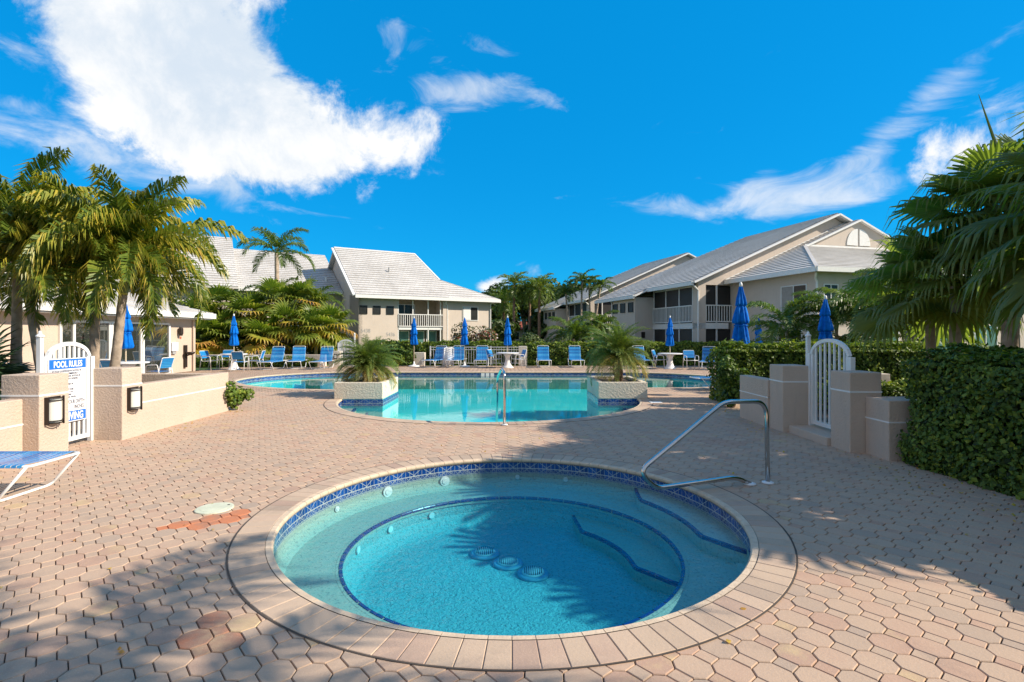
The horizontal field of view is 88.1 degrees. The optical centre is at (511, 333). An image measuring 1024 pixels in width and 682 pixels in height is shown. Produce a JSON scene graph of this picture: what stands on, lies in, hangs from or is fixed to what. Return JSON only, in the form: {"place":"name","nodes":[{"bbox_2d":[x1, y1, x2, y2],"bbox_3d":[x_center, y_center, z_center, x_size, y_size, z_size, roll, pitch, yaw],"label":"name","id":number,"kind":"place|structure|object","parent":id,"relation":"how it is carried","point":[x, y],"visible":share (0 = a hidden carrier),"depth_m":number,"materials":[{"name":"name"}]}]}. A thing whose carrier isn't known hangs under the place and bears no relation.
{"place":"outdoors","nodes":[
{"label":"outdoors","id":0,"kind":"place"},
{"bbox_2d":[180,355,712,372],"bbox_3d":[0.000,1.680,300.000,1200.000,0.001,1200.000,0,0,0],"label":"ground","id":1,"kind":"structure","parent":0,"point":[201,368],"depth_m":27.70,"materials":[{"name":"beige stone"}]},
{"bbox_2d":[0,272,215,389],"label":"clubhouse","id":2,"kind":"structure","parent":1,"relation":"on","point":[173,336],"depth_m":19.67,"materials":[{"name":"beige paint"}]},
{"bbox_2d":[58,320,170,372],"bbox_3d":[-13.965,0.615,18.950,0.070,2.070,5.290,0,0,0],"label":"sliding door","id":3,"kind":"structure","parent":2,"relation":"in","point":[159,347],"depth_m":19.61,"materials":[{"name":"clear glass"}]},
{"bbox_2d":[176,291,223,336],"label":"fan palm","id":4,"kind":"object","parent":1,"relation":"on","point":[190,304],"visible":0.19,"depth_m":28.86,"materials":[{"name":"green plant"}]},
{"bbox_2d":[195,320,229,354],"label":"fan palm","id":5,"kind":"object","parent":1,"relation":"on","point":[201,324],"visible":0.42,"depth_m":27.55,"materials":[{"name":"green plant"}]},
{"bbox_2d":[195,309,246,354],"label":"fan palm","id":6,"kind":"object","parent":1,"relation":"on","point":[217,322],"visible":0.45,"depth_m":27.98,"materials":[{"name":"green plant"}]},
{"bbox_2d":[102,236,342,354],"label":"townhouse","id":7,"kind":"structure","parent":1,"relation":"on","point":[239,267],"depth_m":40.83,"materials":[{"name":"white concrete"}]},
{"bbox_2d":[204,283,243,314],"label":"fan palm","id":8,"kind":"object","parent":1,"relation":"on","point":[219,290],"visible":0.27,"depth_m":29.95,"materials":[{"name":"green plant"}]},
{"bbox_2d":[206,284,262,347],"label":"feather palm","id":9,"kind":"object","parent":1,"relation":"on","point":[232,291],"visible":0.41,"depth_m":29.70,"materials":[{"name":"green plant"}]},
{"bbox_2d":[218,290,271,343],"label":"fan palm","id":10,"kind":"object","parent":1,"relation":"on","point":[248,301],"visible":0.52,"depth_m":28.85,"materials":[{"name":"green plant"}]},
{"bbox_2d":[195,355,317,366],"bbox_3d":[-12.958,1.349,26.120,6.764,0.651,0.860,0,0,0],"label":"hedge","id":11,"kind":"object","parent":1,"relation":"on","point":[226,362],"visible":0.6,"depth_m":25.94,"materials":[{"name":"green plant"}]},
{"bbox_2d":[237,308,293,354],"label":"fan palm","id":12,"kind":"object","parent":1,"relation":"on","point":[254,325],"visible":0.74,"depth_m":27.55,"materials":[{"name":"green plant"}]},
{"bbox_2d":[250,276,296,325],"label":"fan palm","id":13,"kind":"object","parent":1,"relation":"on","point":[267,285],"visible":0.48,"depth_m":29.62,"materials":[{"name":"green plant"}]},
{"bbox_2d":[237,226,315,281],"bbox_3d":[-14.246,-2.386,31.974,4.626,8.120,4.460,0,0,-27],"label":"royal palm","id":14,"kind":"object","parent":1,"relation":"on","point":[274,241],"visible":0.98,"depth_m":31.95,"materials":[{"name":"green plant"}]},
{"bbox_2d":[259,297,313,354],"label":"fan palm","id":15,"kind":"object","parent":1,"relation":"on","point":[286,309],"visible":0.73,"depth_m":28.25,"materials":[{"name":"green plant"}]},
{"bbox_2d":[262,279,323,325],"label":"feather palm","id":16,"kind":"object","parent":1,"relation":"on","point":[286,293],"visible":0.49,"depth_m":29.86,"materials":[{"name":"green plant"}]},
{"bbox_2d":[280,275,328,353],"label":"fan palm","id":17,"kind":"object","parent":1,"relation":"on","point":[308,284],"visible":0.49,"depth_m":30.00,"materials":[{"name":"green plant"}]},
{"bbox_2d":[287,285,344,316],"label":"feather palm","id":18,"kind":"object","parent":1,"relation":"on","point":[327,287],"visible":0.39,"depth_m":30.83,"materials":[{"name":"green plant"}]},
{"bbox_2d":[286,301,346,354],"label":"fan palm","id":19,"kind":"object","parent":1,"relation":"on","point":[307,316],"visible":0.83,"depth_m":27.99,"materials":[{"name":"green plant"}]},
{"bbox_2d":[305,297,358,351],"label":"fan palm","id":20,"kind":"object","parent":1,"relation":"on","point":[336,313],"visible":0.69,"depth_m":28.68,"materials":[{"name":"green plant"}]},
{"bbox_2d":[364,339,420,364],"bbox_3d":[-6.302,0.967,28.139,2.919,1.410,1.228,0,0,0],"label":"hedge","id":21,"kind":"object","parent":1,"relation":"on","point":[406,344],"visible":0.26,"depth_m":27.71,"materials":[{"name":"green plant"}]},
{"bbox_2d":[328,247,500,354],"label":"townhouse","id":22,"kind":"structure","parent":1,"relation":"on","point":[390,295],"depth_m":40.55,"materials":[{"name":"white concrete"}]},
{"bbox_2d":[399,304,414,325],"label":"balcony door","id":23,"kind":"structure","parent":22,"relation":"in","point":[403,308],"depth_m":40.83,"materials":[{"name":"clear glass"}]},
{"bbox_2d":[463,306,477,320],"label":"window","id":24,"kind":"structure","parent":22,"relation":"in","point":[470,313],"depth_m":41.55,"materials":[{"name":"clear glass"}]},
{"bbox_2d":[417,339,522,364],"bbox_3d":[-2.176,0.986,28.123,5.545,1.372,1.259,0,0,0],"label":"hedge","id":25,"kind":"object","parent":1,"relation":"on","point":[470,355],"visible":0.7,"depth_m":27.73,"materials":[{"name":"green plant"}]},
{"bbox_2d":[450,322,497,343],"bbox_3d":[-2.260,0.487,31.109,2.931,2.349,1.928,0,0,0],"label":"flowering shrub","id":26,"kind":"object","parent":1,"relation":"on","point":[482,335],"visible":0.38,"depth_m":30.75,"materials":[{"name":"green plant"}]},
{"bbox_2d":[481,282,520,333],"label":"broadleaf tree","id":27,"kind":"object","parent":1,"relation":"on","point":[517,319],"visible":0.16,"depth_m":65.14,"materials":[{"name":"green plant"}]},
{"bbox_2d":[491,318,516,341],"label":"broadleaf tree","id":28,"kind":"object","parent":1,"relation":"on","point":[498,326],"visible":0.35,"depth_m":51.33,"materials":[{"name":"green plant"}]},
{"bbox_2d":[489,289,519,319],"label":"feather palm","id":29,"kind":"object","parent":1,"relation":"on","point":[502,309],"visible":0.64,"depth_m":57.54,"materials":[{"name":"green plant"}]},
{"bbox_2d":[496,271,530,341],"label":"feather palm","id":30,"kind":"object","parent":1,"relation":"on","point":[513,287],"visible":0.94,"depth_m":53.69,"materials":[{"name":"green plant"}]},
{"bbox_2d":[514,279,548,329],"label":"feather palm","id":31,"kind":"object","parent":1,"relation":"on","point":[528,305],"visible":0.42,"depth_m":54.74,"materials":[{"name":"green plant"}]},
{"bbox_2d":[521,273,556,337],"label":"feather palm","id":32,"kind":"object","parent":1,"relation":"on","point":[539,282],"visible":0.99,"depth_m":52.78,"materials":[{"name":"green plant"}]},
{"bbox_2d":[523,276,564,322],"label":"broadleaf tree","id":33,"kind":"object","parent":1,"relation":"on","point":[533,312],"visible":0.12,"depth_m":66.79,"materials":[{"name":"green plant"}]},
{"bbox_2d":[551,283,579,340],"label":"feather palm","id":34,"kind":"object","parent":1,"relation":"on","point":[566,290],"visible":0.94,"depth_m":42.83,"materials":[{"name":"green plant"}]},
{"bbox_2d":[540,312,599,342],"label":"feather palm","id":35,"kind":"object","parent":1,"relation":"on","point":[573,332],"visible":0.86,"depth_m":29.66,"materials":[{"name":"green plant"}]},
{"bbox_2d":[567,268,596,340],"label":"feather palm","id":36,"kind":"object","parent":1,"relation":"on","point":[581,277],"visible":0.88,"depth_m":42.67,"materials":[{"name":"green plant"}]},
{"bbox_2d":[570,310,622,341],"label":"feather palm","id":37,"kind":"object","parent":1,"relation":"on","point":[601,327],"visible":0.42,"depth_m":30.77,"materials":[{"name":"green plant"}]},
{"bbox_2d":[586,276,615,341],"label":"feather palm","id":38,"kind":"object","parent":1,"relation":"on","point":[597,285],"visible":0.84,"depth_m":42.92,"materials":[{"name":"green plant"}]},
{"bbox_2d":[535,252,695,342],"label":"townhouse","id":39,"kind":"structure","parent":1,"relation":"on","point":[634,275],"depth_m":48.79,"materials":[{"name":"white concrete"}]},
{"bbox_2d":[526,340,770,364],"bbox_3d":[8.625,0.984,28.070,15.867,1.376,1.390,0,0,0],"label":"hedge","id":40,"kind":"object","parent":1,"relation":"on","point":[558,353],"visible":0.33,"depth_m":27.62,"materials":[{"name":"green plant"}]},
{"bbox_2d":[594,213,1023,348],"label":"townhouse","id":41,"kind":"structure","parent":1,"relation":"on","point":[695,299],"depth_m":31.13,"materials":[{"name":"paint"}]},
{"bbox_2d":[781,284,806,311],"bbox_3d":[14.024,-1.750,26.348,0.050,1.300,1.700,0,0,-14],"label":"window","id":42,"kind":"structure","parent":41,"relation":"in","point":[786,291],"depth_m":26.54,"materials":[{"name":"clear glass"}]},
{"bbox_2d":[847,229,869,245],"bbox_3d":[20.985,-5.812,32.040,1.740,1.020,0.040,0,0,-14],"label":"fan window","id":43,"kind":"structure","parent":41,"relation":"in","point":[852,239],"depth_m":31.99,"materials":[{"name":"glass"}]},
{"bbox_2d":[241,376,712,393],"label":"pool water","id":44,"kind":"structure","parent":0,"point":[415,382],"depth_m":19.40,"materials":[{"name":"liquid"}]},
{"bbox_2d":[0,366,1023,681],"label":"paved deck","id":45,"kind":"structure","parent":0,"point":[834,512],"depth_m":4.06,"materials":[{"name":"beige brick"}]},
{"bbox_2d":[0,399,22,465],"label":"garden wall","id":46,"kind":"structure","parent":45,"relation":"on","point":[11,424],"depth_m":6.69,"materials":[{"name":"beige paint"}]},
{"bbox_2d":[0,373,68,460],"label":"gate pier","id":47,"kind":"structure","parent":45,"relation":"on","point":[32,391],"depth_m":6.86,"materials":[{"name":"beige paint"}]},
{"bbox_2d":[44,395,64,424],"bbox_3d":[-6.056,1.020,7.039,0.120,0.370,0.242,0,0,0],"label":"wall lamp","id":48,"kind":"object","parent":47,"relation":"attached to","point":[54,409],"visible":1,"depth_m":6.98,"materials":[{"name":"glass"}]},
{"bbox_2d":[0,451,79,501],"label":"chaise lounge","id":49,"kind":"object","parent":45,"relation":"on","point":[75,454],"visible":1,"depth_m":5.47,"materials":[{"name":"white paint"}]},
{"bbox_2d":[35,331,94,440],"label":"pool gate","id":50,"kind":"structure","parent":45,"relation":"on","point":[42,367],"depth_m":7.91,"materials":[{"name":"metal"}]},
{"bbox_2d":[48,357,85,421],"bbox_3d":[-6.451,0.825,7.690,0.008,0.930,0.660,0,0,0],"label":"pool rules sign","id":51,"kind":"object","parent":50,"relation":"attached to","point":[75,368],"visible":0.48,"depth_m":7.81,"materials":[{"name":"plastic"}]},
{"bbox_2d":[93,367,141,440],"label":"gate pier","id":52,"kind":"structure","parent":45,"relation":"on","point":[114,418],"depth_m":8.17,"materials":[{"name":"beige paint"}]},
{"bbox_2d":[127,386,141,410],"bbox_3d":[-5.956,1.030,8.389,0.120,0.370,0.242,0,0,0],"label":"wall lamp","id":53,"kind":"object","parent":52,"relation":"attached to","point":[134,398],"visible":1,"depth_m":8.33,"materials":[{"name":"glass"}]},
{"bbox_2d":[122,306,133,361],"bbox_3d":[-12.399,0.291,16.997,0.423,2.675,0.423,0,0,-44],"label":"closed umbrella","id":54,"kind":"object","parent":45,"relation":"on","point":[128,342],"visible":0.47,"depth_m":16.94,"materials":[{"name":"blue fabric"}]},
{"bbox_2d":[145,357,174,372],"bbox_3d":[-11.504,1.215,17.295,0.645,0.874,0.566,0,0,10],"label":"chaise lounge","id":55,"kind":"object","parent":45,"relation":"on","point":[166,362],"visible":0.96,"depth_m":17.22,"materials":[{"name":"fabric"}]},
{"bbox_2d":[142,372,227,433],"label":"garden wall","id":56,"kind":"structure","parent":45,"relation":"on","point":[170,399],"depth_m":9.80,"materials":[{"name":"beige paint"}]},
{"bbox_2d":[194,502,233,514],"bbox_3d":[-2.800,1.643,4.980,0.330,0.014,0.330,0,0,0],"label":"skimmer lid","id":57,"kind":"object","parent":45,"relation":"on","point":[215,508],"visible":1,"depth_m":4.95,"materials":[{"name":"white plastic"}]},
{"bbox_2d":[229,314,238,351],"bbox_3d":[-12.606,0.365,23.997,0.400,2.529,0.400,0,0,-39],"label":"closed umbrella","id":58,"kind":"object","parent":45,"relation":"on","point":[233,340],"visible":0.99,"depth_m":23.92,"materials":[{"name":"blue fabric"}]},
{"bbox_2d":[224,380,254,409],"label":"shrub","id":59,"kind":"object","parent":45,"relation":"on","point":[236,397],"visible":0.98,"depth_m":11.35,"materials":[{"name":"green plant"}]},
{"bbox_2d":[256,346,287,369],"bbox_3d":[-11.110,1.130,24.600,0.654,1.039,1.928,0,0,0],"label":"chaise lounge","id":60,"kind":"object","parent":45,"relation":"on","point":[278,352],"visible":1,"depth_m":25.05,"materials":[{"name":"fabric"}]},
{"bbox_2d":[286,346,307,368],"bbox_3d":[-10.237,1.130,25.200,0.654,1.039,1.928,0,0,-12],"label":"chaise lounge","id":61,"kind":"object","parent":45,"relation":"on","point":[298,357],"visible":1,"depth_m":25.59,"materials":[{"name":"blue fabric"}]},
{"bbox_2d":[309,346,334,369],"bbox_3d":[-8.859,1.130,24.800,0.654,1.039,1.928,0,0,0],"label":"chaise lounge","id":62,"kind":"object","parent":45,"relation":"on","point":[326,354],"visible":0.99,"depth_m":25.23,"materials":[{"name":"fabric"}]},
{"bbox_2d":[384,340,415,364],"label":"shrub","id":63,"kind":"object","parent":45,"relation":"on","point":[404,353],"visible":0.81,"depth_m":26.42,"materials":[{"name":"green plant"}]},
{"bbox_2d":[237,373,710,421],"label":"swimming pool","id":64,"kind":"structure","parent":45,"relation":"in","point":[473,405],"depth_m":17.38,"materials":[{"name":"liquid"}]},
{"bbox_2d":[334,377,398,417],"bbox_3d":[-3.850,1.750,14.144,1.244,1.040,1.812,0,0,0],"label":"planter","id":65,"kind":"object","parent":64,"relation":"on","point":[373,398],"visible":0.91,"depth_m":13.25,"materials":[{"name":"paint"}]},
{"bbox_2d":[328,335,405,391],"bbox_3d":[-3.833,0.832,14.217,2.073,1.666,1.954,0,0,0],"label":"pygmy date palm","id":66,"kind":"object","parent":65,"relation":"in","point":[367,361],"visible":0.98,"depth_m":13.90,"materials":[{"name":"green plant"}]},
{"bbox_2d":[229,371,708,424],"bbox_3d":[-0.866,1.669,16.224,18.492,0.052,13.412,0,0,0],"label":"pool coping","id":67,"kind":"object","parent":64,"relation":"on","point":[332,403],"visible":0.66,"depth_m":12.07,"materials":[{"name":"stone"}]},
{"bbox_2d":[496,368,507,425],"bbox_3d":[-0.239,1.425,10.089,0.118,1.556,1.316,0,0,-10],"label":"pool handrail","id":68,"kind":"object","parent":67,"relation":"attached to","point":[504,393],"visible":0.96,"depth_m":9.50,"materials":[{"name":"silver metal"}]},
{"bbox_2d":[587,376,646,415],"bbox_3d":[2.800,1.750,14.344,1.264,1.040,2.012,0,0,0],"label":"planter","id":69,"kind":"object","parent":64,"relation":"on","point":[604,397],"visible":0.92,"depth_m":13.35,"materials":[{"name":"paint"}]},
{"bbox_2d":[580,320,657,385],"bbox_3d":[2.801,0.575,14.236,2.017,1.895,2.212,0,0,0],"label":"pygmy date palm","id":70,"kind":"object","parent":69,"relation":"in","point":[618,350],"visible":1,"depth_m":14.00,"materials":[{"name":"green plant"}]},
{"bbox_2d":[273,462,750,635],"bbox_3d":[0.000,1.988,4.920,4.084,0.605,4.084,0,0,0],"label":"spa","id":71,"kind":"object","parent":45,"relation":"in","point":[479,565],"visible":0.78,"depth_m":5.22,"materials":[{"name":"liquid"}]},
{"bbox_2d":[226,453,797,673],"bbox_3d":[0.000,1.669,4.920,4.684,0.052,4.684,0,0,0],"label":"spa coping","id":72,"kind":"object","parent":45,"relation":"on","point":[760,585],"visible":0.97,"depth_m":3.14,"materials":[{"name":"stone"}]},
{"bbox_2d":[0,366,1023,653],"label":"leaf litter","id":73,"kind":"object","parent":45,"relation":"on","point":[732,472],"visible":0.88,"depth_m":5.38,"materials":[{"name":"plant"}]},
{"bbox_2d":[536,345,551,367],"bbox_3d":[1.565,1.130,26.200,0.654,1.039,1.928,0,0,0],"label":"chaise lounge","id":74,"kind":"object","parent":45,"relation":"on","point":[542,353],"visible":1,"depth_m":26.64,"materials":[{"name":"fabric"}]},
{"bbox_2d":[567,345,584,367],"bbox_3d":[3.162,1.130,26.200,0.654,1.039,1.928,0,0,0],"label":"chaise lounge","id":75,"kind":"object","parent":45,"relation":"on","point":[574,353],"visible":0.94,"depth_m":26.63,"materials":[{"name":"fabric"}]},
{"bbox_2d":[641,399,773,489],"bbox_3d":[2.086,1.186,5.619,1.658,0.953,0.145,0,0,-17],"label":"spa handrail","id":76,"kind":"object","parent":45,"relation":"on","point":[676,440],"visible":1,"depth_m":5.60,"materials":[{"name":"silver metal"}]},
{"bbox_2d":[716,354,752,406],"bbox_3d":[5.032,1.062,11.866,0.814,1.195,0.864,0,0,31],"label":"shrub","id":77,"kind":"object","parent":45,"relation":"on","point":[729,381],"visible":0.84,"depth_m":11.71,"materials":[{"name":"green plant"}]},
{"bbox_2d":[732,282,749,348],"bbox_3d":[6.022,0.134,13.892,0.472,2.983,0.472,0,0,-21],"label":"closed umbrella","id":78,"kind":"object","parent":45,"relation":"on","point":[740,320],"visible":0.87,"depth_m":13.80,"materials":[{"name":"blue fabric"}]},
{"bbox_2d":[739,375,769,426],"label":"garden wall","id":79,"kind":"structure","parent":45,"relation":"on","point":[754,387],"depth_m":9.82,"materials":[{"name":"beige paint"}]},
{"bbox_2d":[769,364,807,431],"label":"gate pier","id":80,"kind":"structure","parent":45,"relation":"on","point":[788,394],"depth_m":8.85,"materials":[{"name":"beige paint"}]},
{"bbox_2d":[746,293,845,348],"bbox_3d":[9.457,0.187,18.177,3.520,2.984,3.459,0,0,-44],"label":"feather palm","id":81,"kind":"object","parent":45,"relation":"on","point":[774,328],"visible":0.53,"depth_m":17.86,"materials":[{"name":"green plant"}]},
{"bbox_2d":[789,425,830,445],"bbox_3d":[5.060,1.597,8.305,0.880,0.135,1.080,0,0,0],"label":"gate step","id":82,"kind":"object","parent":45,"relation":"on","point":[818,434],"visible":0.48,"depth_m":8.33,"materials":[{"name":"beige paint"}]},
{"bbox_2d":[704,338,940,402],"bbox_3d":[7.532,0.883,12.859,5.414,1.577,1.168,0,0,0],"label":"hedge","id":83,"kind":"object","parent":45,"relation":"on","point":[756,359],"visible":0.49,"depth_m":12.49,"materials":[{"name":"green plant"}]},
{"bbox_2d":[818,295,833,340],"bbox_3d":[8.544,0.293,14.402,0.423,2.672,0.423,0,0,20],"label":"closed umbrella","id":84,"kind":"object","parent":45,"relation":"on","point":[825,327],"visible":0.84,"depth_m":14.32,"materials":[{"name":"blue fabric"}]},
{"bbox_2d":[782,286,876,340],"bbox_3d":[10.595,-0.081,17.434,3.317,3.516,3.456,0,0,0],"label":"feather palm","id":85,"kind":"object","parent":45,"relation":"on","point":[814,303],"visible":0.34,"depth_m":17.34,"materials":[{"name":"green plant"}]},
{"bbox_2d":[805,331,854,428],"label":"pool gate","id":86,"kind":"structure","parent":45,"relation":"on","point":[811,360],"depth_m":8.54,"materials":[{"name":"metal"}]},
{"bbox_2d":[830,370,881,452],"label":"gate pier","id":87,"kind":"structure","parent":45,"relation":"on","point":[851,390],"depth_m":7.31,"materials":[{"name":"beige paint"}]},
{"bbox_2d":[806,281,920,342],"bbox_3d":[11.239,-0.004,16.538,3.606,3.371,3.310,0,0,0],"label":"feather palm","id":88,"kind":"object","parent":45,"relation":"on","point":[843,304],"visible":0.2,"depth_m":16.44,"materials":[{"name":"green plant"}]},
{"bbox_2d":[865,396,917,460],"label":"garden wall","id":89,"kind":"structure","parent":45,"relation":"on","point":[886,417],"depth_m":6.93,"materials":[{"name":"beige paint"}]},
{"bbox_2d":[850,267,986,344],"bbox_3d":[10.975,-0.130,14.489,3.206,3.620,3.290,0,0,0],"label":"feather palm","id":90,"kind":"object","parent":45,"relation":"on","point":[861,302],"visible":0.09,"depth_m":14.57,"materials":[{"name":"green plant"}]},
{"bbox_2d":[895,340,1023,499],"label":"hedge","id":91,"kind":"object","parent":45,"relation":"on","point":[967,414],"visible":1,"depth_m":5.83,"materials":[{"name":"green plant"}]},
{"bbox_2d":[0,366,1023,681],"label":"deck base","id":92,"kind":"object","parent":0,"point":[482,446],"visible":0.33,"depth_m":3.75,"materials":[{"name":"brown"}]},
{"bbox_2d":[71,419,81,431],"bbox_3d":[-10.150,1.653,10.000,7.700,0.018,2.200,0,0,0],"label":"garden bed","id":93,"kind":"object","parent":92,"relation":"on","point":[76,426],"depth_m":9.34,"materials":[{"name":"white"}]},
{"bbox_2d":[0,338,34,391],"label":"palmetto","id":94,"kind":"object","parent":93,"relation":"on","point":[23,368],"visible":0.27,"depth_m":10.39,"materials":[{"name":"green plant"}]},
{"bbox_2d":[0,322,34,399],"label":"palmetto","id":95,"kind":"object","parent":93,"relation":"on","point":[3,365],"visible":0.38,"depth_m":9.30,"materials":[{"name":"green plant"}]},
{"bbox_2d":[0,146,109,373],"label":"christmas palm","id":96,"kind":"object","parent":93,"relation":"on","point":[12,197],"visible":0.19,"depth_m":10.32,"materials":[{"name":"green plant"}]},
{"bbox_2d":[0,187,138,372],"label":"christmas palm","id":97,"kind":"object","parent":93,"relation":"on","point":[6,228],"visible":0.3,"depth_m":9.78,"materials":[{"name":"green plant"}]},
{"bbox_2d":[0,169,195,367],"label":"christmas palm","id":98,"kind":"object","parent":93,"relation":"on","point":[18,266],"visible":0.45,"depth_m":9.79,"materials":[{"name":"green plant"}]},
{"bbox_2d":[6,163,248,366],"bbox_3d":[-7.505,-0.730,10.591,3.852,4.844,3.768,0,0,-44],"label":"christmas palm","id":99,"kind":"object","parent":93,"relation":"on","point":[162,208],"visible":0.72,"depth_m":9.99,"materials":[{"name":"green plant"}]},
{"bbox_2d":[817,405,827,421],"bbox_3d":[8.950,1.653,6.200,6.100,0.018,12.400,0,0,0],"label":"planting bed","id":100,"kind":"object","parent":92,"relation":"on","point":[822,415],"depth_m":10.60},
{"bbox_2d":[817,377,915,411],"bbox_3d":[8.746,1.290,11.124,4.563,0.767,0.815,0,0,0],"label":"hedge","id":101,"kind":"object","parent":100,"relation":"on","point":[889,389],"visible":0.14,"depth_m":11.00,"materials":[{"name":"green plant"}]},
{"bbox_2d":[837,234,1023,358],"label":"fan palm","id":102,"kind":"object","parent":100,"relation":"on","point":[929,325],"visible":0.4,"depth_m":9.60,"materials":[{"name":"green plant"}]},
{"bbox_2d":[859,201,1023,346],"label":"fan palm","id":103,"kind":"object","parent":100,"relation":"on","point":[894,270],"visible":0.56,"depth_m":8.81,"materials":[{"name":"green plant"}]},
{"bbox_2d":[884,94,1023,348],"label":"fan palm","id":104,"kind":"object","parent":100,"relation":"on","point":[963,185],"visible":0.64,"depth_m":8.23,"materials":[{"name":"green plant"}]},
{"bbox_2d":[916,133,1023,294],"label":"fan palm","id":105,"kind":"object","parent":100,"relation":"on","point":[1004,140],"visible":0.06,"depth_m":8.93,"materials":[{"name":"green plant"}]},
{"bbox_2d":[939,111,1023,344],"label":"fan palm","id":106,"kind":"object","parent":100,"relation":"on","point":[1003,260],"visible":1,"depth_m":6.68,"materials":[{"name":"green plant"}]},
{"bbox_2d":[523,315,546,338],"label":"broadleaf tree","id":107,"kind":"object","parent":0,"point":[534,324],"visible":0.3,"depth_m":55.08,"materials":[{"name":"green plant"}]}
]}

